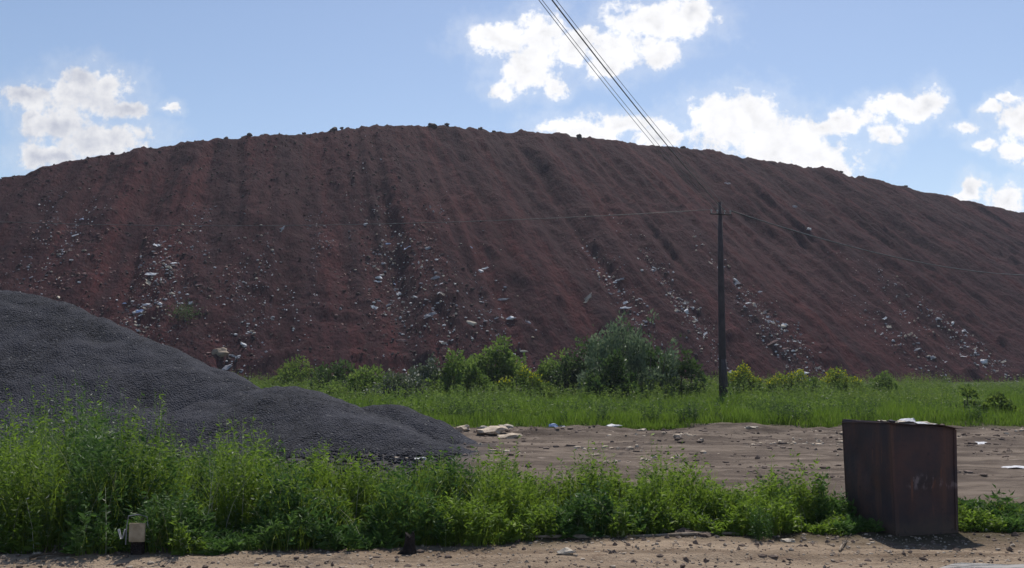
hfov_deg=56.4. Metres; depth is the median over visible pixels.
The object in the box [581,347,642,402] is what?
green bush
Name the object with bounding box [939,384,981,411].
green bush
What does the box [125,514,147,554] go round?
marker post
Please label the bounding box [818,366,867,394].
yellow shrub
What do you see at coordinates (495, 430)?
rock
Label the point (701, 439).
pale rubble
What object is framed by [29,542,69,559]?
branch
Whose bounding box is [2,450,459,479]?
gravel spill
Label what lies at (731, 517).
leafy weeds
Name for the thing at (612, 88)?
power cable
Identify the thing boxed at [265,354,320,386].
green bush
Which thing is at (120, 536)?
wrapper
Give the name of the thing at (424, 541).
tall grass
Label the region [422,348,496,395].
green bush
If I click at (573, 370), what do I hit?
green bush
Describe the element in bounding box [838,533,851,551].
branch
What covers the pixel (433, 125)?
boulder
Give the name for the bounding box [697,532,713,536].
soil lump
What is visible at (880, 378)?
green bush
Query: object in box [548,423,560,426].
plastic bag
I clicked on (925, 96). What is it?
sky
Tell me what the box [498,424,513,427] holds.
pale stone
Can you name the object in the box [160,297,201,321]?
slope shrub
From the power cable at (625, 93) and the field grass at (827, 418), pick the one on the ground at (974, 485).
the field grass at (827, 418)
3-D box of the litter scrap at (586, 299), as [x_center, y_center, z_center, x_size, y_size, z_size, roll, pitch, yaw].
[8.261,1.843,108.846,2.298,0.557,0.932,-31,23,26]
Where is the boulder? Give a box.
[428,123,437,127]
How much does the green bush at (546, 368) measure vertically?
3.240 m
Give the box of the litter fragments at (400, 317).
[29,136,1006,377]
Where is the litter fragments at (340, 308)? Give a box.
[19,159,1010,381]
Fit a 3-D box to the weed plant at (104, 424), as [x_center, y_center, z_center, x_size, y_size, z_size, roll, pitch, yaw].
[-5.820,2.396,13.440,0.645,1.508,0.645,0,-5,0]
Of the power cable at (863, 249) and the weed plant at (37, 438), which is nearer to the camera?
the weed plant at (37, 438)
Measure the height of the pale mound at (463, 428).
0.266 m
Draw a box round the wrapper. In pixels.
[118,529,125,538]
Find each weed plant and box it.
[12,413,55,475]
[81,401,119,454]
[129,416,153,465]
[195,424,226,462]
[253,428,270,468]
[351,464,377,486]
[747,499,773,539]
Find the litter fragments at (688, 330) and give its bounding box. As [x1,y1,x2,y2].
[29,185,1018,380]
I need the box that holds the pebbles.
[0,533,1023,567]
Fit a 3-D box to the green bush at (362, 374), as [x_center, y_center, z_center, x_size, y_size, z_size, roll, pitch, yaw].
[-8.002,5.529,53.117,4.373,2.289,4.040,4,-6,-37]
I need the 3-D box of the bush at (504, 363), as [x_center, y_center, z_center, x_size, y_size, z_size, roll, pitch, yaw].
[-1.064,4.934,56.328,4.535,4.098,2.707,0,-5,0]
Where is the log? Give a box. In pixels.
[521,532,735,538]
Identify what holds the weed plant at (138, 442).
on the ground at (974, 485)
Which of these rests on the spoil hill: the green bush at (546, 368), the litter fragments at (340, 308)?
the litter fragments at (340, 308)
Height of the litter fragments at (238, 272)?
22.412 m
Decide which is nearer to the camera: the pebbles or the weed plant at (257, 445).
the pebbles
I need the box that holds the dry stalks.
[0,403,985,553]
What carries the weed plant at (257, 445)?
on the ground at (974, 485)
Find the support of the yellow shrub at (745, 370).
on the ground at (974, 485)
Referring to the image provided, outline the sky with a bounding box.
[0,0,1023,212]
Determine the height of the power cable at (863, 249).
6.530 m
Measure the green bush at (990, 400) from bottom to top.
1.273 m
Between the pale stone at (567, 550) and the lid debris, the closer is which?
the pale stone at (567, 550)
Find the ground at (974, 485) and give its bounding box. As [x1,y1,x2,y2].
[0,382,1023,567]
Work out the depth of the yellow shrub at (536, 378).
52.13 m
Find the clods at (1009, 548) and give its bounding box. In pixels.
[5,532,1022,567]
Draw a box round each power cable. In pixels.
[12,209,710,225]
[539,0,710,208]
[542,0,705,197]
[552,0,723,209]
[556,0,725,205]
[730,210,1019,274]
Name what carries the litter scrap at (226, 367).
on the spoil hill
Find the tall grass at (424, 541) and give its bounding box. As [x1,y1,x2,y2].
[0,439,1021,555]
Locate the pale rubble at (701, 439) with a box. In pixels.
[395,421,1023,462]
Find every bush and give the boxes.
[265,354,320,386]
[307,357,361,389]
[320,364,394,397]
[359,365,431,398]
[408,353,454,394]
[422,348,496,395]
[465,334,531,387]
[534,347,571,391]
[550,334,592,395]
[576,309,682,398]
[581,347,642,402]
[585,322,675,379]
[650,334,710,397]
[687,372,718,394]
[798,377,832,396]
[869,370,898,392]
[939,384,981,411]
[976,390,1023,417]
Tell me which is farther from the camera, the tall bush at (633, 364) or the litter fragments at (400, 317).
the litter fragments at (400, 317)
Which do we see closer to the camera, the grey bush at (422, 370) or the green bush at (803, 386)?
the green bush at (803, 386)
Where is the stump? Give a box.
[397,531,417,554]
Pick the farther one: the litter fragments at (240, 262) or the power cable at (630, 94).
the litter fragments at (240, 262)
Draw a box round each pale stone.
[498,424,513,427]
[556,547,575,554]
[744,426,758,428]
[780,538,795,541]
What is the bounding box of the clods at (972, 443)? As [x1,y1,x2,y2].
[328,421,1023,478]
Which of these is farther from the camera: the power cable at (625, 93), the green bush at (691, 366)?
the green bush at (691, 366)
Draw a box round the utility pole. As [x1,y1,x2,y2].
[710,201,731,396]
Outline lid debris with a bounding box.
[898,418,916,423]
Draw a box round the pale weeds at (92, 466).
[0,368,300,555]
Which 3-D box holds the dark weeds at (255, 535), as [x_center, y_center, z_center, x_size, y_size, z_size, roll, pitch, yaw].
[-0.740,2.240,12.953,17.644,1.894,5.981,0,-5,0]
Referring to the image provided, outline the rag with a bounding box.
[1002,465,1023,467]
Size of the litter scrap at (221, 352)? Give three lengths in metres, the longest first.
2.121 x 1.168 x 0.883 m
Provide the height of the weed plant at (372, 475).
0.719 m
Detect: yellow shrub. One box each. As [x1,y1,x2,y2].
[492,363,557,398]
[727,361,763,393]
[761,369,809,392]
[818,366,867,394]
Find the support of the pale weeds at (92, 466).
on the ground at (974, 485)
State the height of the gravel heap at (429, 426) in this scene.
1.093 m
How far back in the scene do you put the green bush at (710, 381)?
50.32 m
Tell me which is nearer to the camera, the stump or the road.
the road
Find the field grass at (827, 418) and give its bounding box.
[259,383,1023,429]
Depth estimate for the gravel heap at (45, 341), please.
24.81 m
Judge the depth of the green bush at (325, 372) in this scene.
59.09 m
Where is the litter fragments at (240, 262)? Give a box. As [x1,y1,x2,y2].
[12,191,498,361]
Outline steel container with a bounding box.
[840,419,962,535]
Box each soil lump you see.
[674,527,696,532]
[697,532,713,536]
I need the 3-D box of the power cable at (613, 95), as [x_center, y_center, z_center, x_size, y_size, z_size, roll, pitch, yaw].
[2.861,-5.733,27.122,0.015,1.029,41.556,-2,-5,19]
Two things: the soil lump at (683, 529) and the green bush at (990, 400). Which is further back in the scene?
the green bush at (990, 400)
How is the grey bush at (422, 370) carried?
on the ground at (974, 485)
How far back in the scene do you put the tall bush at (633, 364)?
48.06 m
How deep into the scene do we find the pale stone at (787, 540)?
10.91 m
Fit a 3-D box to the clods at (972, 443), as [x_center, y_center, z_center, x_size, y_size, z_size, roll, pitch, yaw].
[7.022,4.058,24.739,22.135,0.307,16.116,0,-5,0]
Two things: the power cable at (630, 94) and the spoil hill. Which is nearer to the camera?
the power cable at (630, 94)
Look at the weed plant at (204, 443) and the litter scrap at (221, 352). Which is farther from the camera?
the litter scrap at (221, 352)
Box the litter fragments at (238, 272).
[19,204,492,364]
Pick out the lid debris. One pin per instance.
(908, 419)
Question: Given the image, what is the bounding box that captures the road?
[940,563,1023,567]
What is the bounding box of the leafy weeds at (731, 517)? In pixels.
[0,377,1023,555]
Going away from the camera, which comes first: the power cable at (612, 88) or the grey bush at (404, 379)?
the power cable at (612, 88)
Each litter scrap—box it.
[212,347,228,356]
[222,364,231,369]
[424,312,436,316]
[466,321,476,325]
[583,292,591,302]
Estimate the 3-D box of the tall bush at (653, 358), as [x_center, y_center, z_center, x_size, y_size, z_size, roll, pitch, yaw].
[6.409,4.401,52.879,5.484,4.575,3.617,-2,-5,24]
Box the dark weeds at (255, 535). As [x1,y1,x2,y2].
[0,379,1023,555]
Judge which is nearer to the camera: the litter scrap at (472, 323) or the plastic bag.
the plastic bag
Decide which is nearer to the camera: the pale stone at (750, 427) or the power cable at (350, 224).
the pale stone at (750, 427)
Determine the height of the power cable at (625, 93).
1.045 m
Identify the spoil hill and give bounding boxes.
[0,124,1023,384]
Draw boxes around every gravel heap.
[0,290,260,454]
[140,386,477,456]
[362,404,476,444]
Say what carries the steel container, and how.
on the ground at (974, 485)
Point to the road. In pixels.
(969, 565)
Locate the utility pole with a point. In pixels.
(723, 379)
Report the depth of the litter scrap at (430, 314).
100.22 m
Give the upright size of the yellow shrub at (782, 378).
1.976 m
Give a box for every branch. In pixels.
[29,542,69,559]
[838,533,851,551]
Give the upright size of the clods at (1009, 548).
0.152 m
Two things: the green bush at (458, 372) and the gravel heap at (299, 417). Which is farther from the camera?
the green bush at (458, 372)

